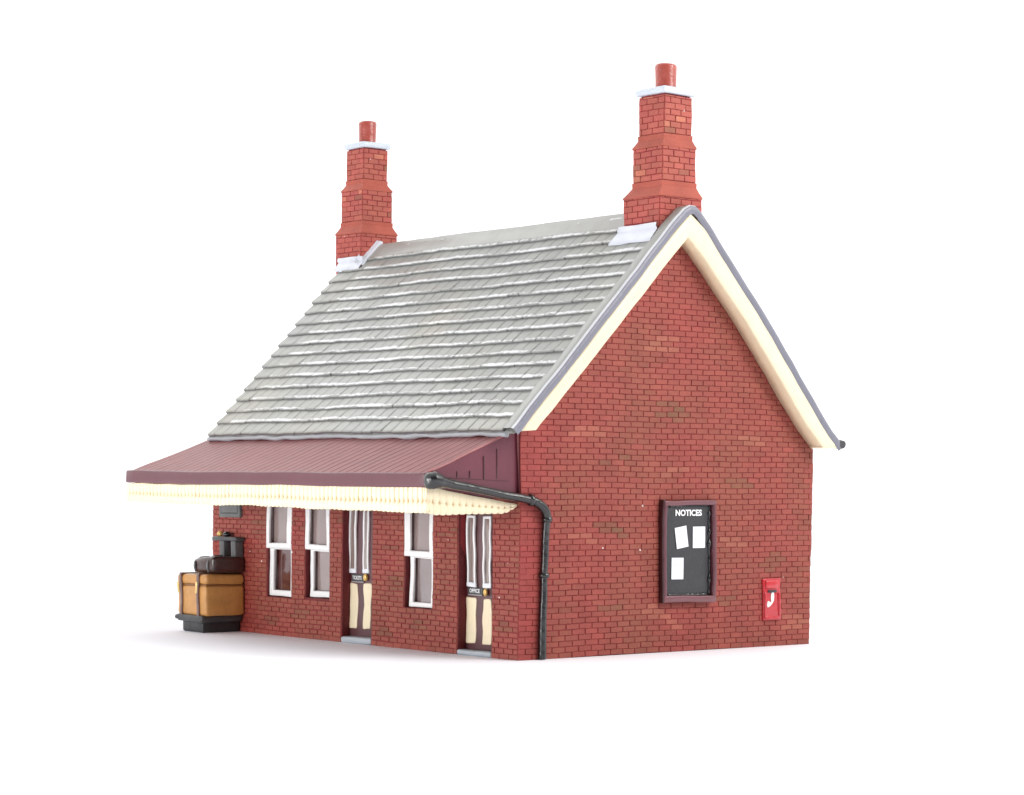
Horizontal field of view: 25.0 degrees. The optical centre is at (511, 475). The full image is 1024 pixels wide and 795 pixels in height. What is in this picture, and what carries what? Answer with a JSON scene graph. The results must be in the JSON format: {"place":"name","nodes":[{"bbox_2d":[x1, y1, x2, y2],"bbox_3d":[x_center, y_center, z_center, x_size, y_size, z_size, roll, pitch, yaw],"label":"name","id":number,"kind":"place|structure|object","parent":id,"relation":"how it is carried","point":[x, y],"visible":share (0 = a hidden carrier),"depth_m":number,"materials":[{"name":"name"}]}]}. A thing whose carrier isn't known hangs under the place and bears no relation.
{"place":"outdoors","nodes":[
{"label":"outdoors","id":0,"kind":"place"},
{"bbox_2d":[0,483,1023,794],"bbox_3d":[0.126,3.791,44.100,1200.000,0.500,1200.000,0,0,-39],"label":"ground","id":1,"kind":"structure","parent":0,"point":[902,673],"depth_m":38.11,"materials":[{"name":"white"}]},
{"bbox_2d":[174,614,240,632],"bbox_3d":[-6.811,3.291,51.670,1.085,0.433,1.207,0,0,-39],"label":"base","id":2,"kind":"object","parent":1,"relation":"on","point":[199,624],"visible":0.89,"depth_m":51.27,"materials":[{"name":"grey paint"}]},
{"bbox_2d":[176,571,243,615],"bbox_3d":[-6.771,2.642,51.614,1.094,1.002,1.308,0,0,-39],"label":"tan trunk","id":3,"kind":"object","parent":2,"relation":"on","point":[202,593],"visible":0.94,"depth_m":51.19,"materials":[{"name":"leather"}]},
{"bbox_2d":[194,554,244,572],"bbox_3d":[-6.544,1.958,51.491,0.906,0.419,0.952,0,0,-39],"label":"suitcase","id":4,"kind":"object","parent":3,"relation":"on","point":[219,563],"visible":1,"depth_m":51.15,"materials":[{"name":"leather"}]},
{"bbox_2d":[214,531,245,555],"bbox_3d":[-6.332,1.558,51.748,0.274,0.626,1.026,0,0,-39],"label":"flat topped stand","id":5,"kind":"object","parent":4,"relation":"on","point":[232,545],"visible":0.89,"depth_m":51.60,"materials":[{"name":"grey paint"}]},
{"bbox_2d":[126,64,845,660],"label":"station building","id":6,"kind":"structure","parent":1,"relation":"on","point":[498,444],"depth_m":47.02,"materials":[{"name":"brick"}]},
{"bbox_2d":[220,505,242,517],"bbox_3d":[-6.303,0.638,51.893,0.110,0.604,0.845,0,0,-39],"label":"sign board","id":7,"kind":"object","parent":6,"relation":"attached to","point":[231,510],"visible":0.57,"depth_m":51.80,"materials":[{"name":"grey paint"}]},
{"bbox_2d":[267,506,292,596],"bbox_3d":[-5.013,1.494,50.505,0.227,2.322,0.977,0,0,-40],"label":"window","id":8,"kind":"structure","parent":6,"relation":"in","point":[279,539],"depth_m":50.65,"materials":[{"name":"white paint"}]},
{"bbox_2d":[304,509,328,597],"bbox_3d":[-4.066,1.488,49.420,0.361,2.332,0.966,0,0,-39],"label":"window","id":9,"kind":"structure","parent":6,"relation":"in","point":[316,528],"depth_m":49.52,"materials":[{"name":"white paint"}]},
{"bbox_2d":[347,510,372,637],"bbox_3d":[-3.073,1.874,48.334,0.197,3.081,1.128,0,0,-39],"label":"door","id":10,"kind":"structure","parent":6,"relation":"in","point":[360,522],"depth_m":48.45,"materials":[{"name":"beige paint"}]},
{"bbox_2d":[402,512,433,607],"bbox_3d":[-1.836,1.524,46.620,0.243,2.295,1.010,0,0,-39],"label":"window","id":11,"kind":"structure","parent":6,"relation":"in","point":[417,546],"depth_m":46.74,"materials":[{"name":"white paint"}]},
{"bbox_2d":[466,494,492,650],"bbox_3d":[-0.558,1.891,45.267,0.182,3.079,1.130,0,0,-39],"label":"door","id":12,"kind":"structure","parent":6,"relation":"in","point":[479,526],"depth_m":45.35,"materials":[{"name":"beige paint"}]},
{"bbox_2d":[659,499,716,604],"bbox_3d":[3.569,1.536,46.815,1.484,2.126,0.202,0,0,-39],"label":"notice board","id":13,"kind":"object","parent":6,"relation":"attached to","point":[688,547],"visible":1,"depth_m":46.79,"materials":[{"name":"black paint"}]},
{"bbox_2d":[761,579,780,620],"bbox_3d":[5.435,2.604,48.393,0.542,0.881,0.100,0,0,-39],"label":"letter box","id":14,"kind":"object","parent":6,"relation":"attached to","point":[770,601],"visible":1,"depth_m":48.34,"materials":[{"name":"red paint"}]},
{"bbox_2d":[0,0,1023,489],"label":"sky","id":15,"kind":"structure","parent":0,"point":[173,172],"materials":[{"name":"white"}]}
]}

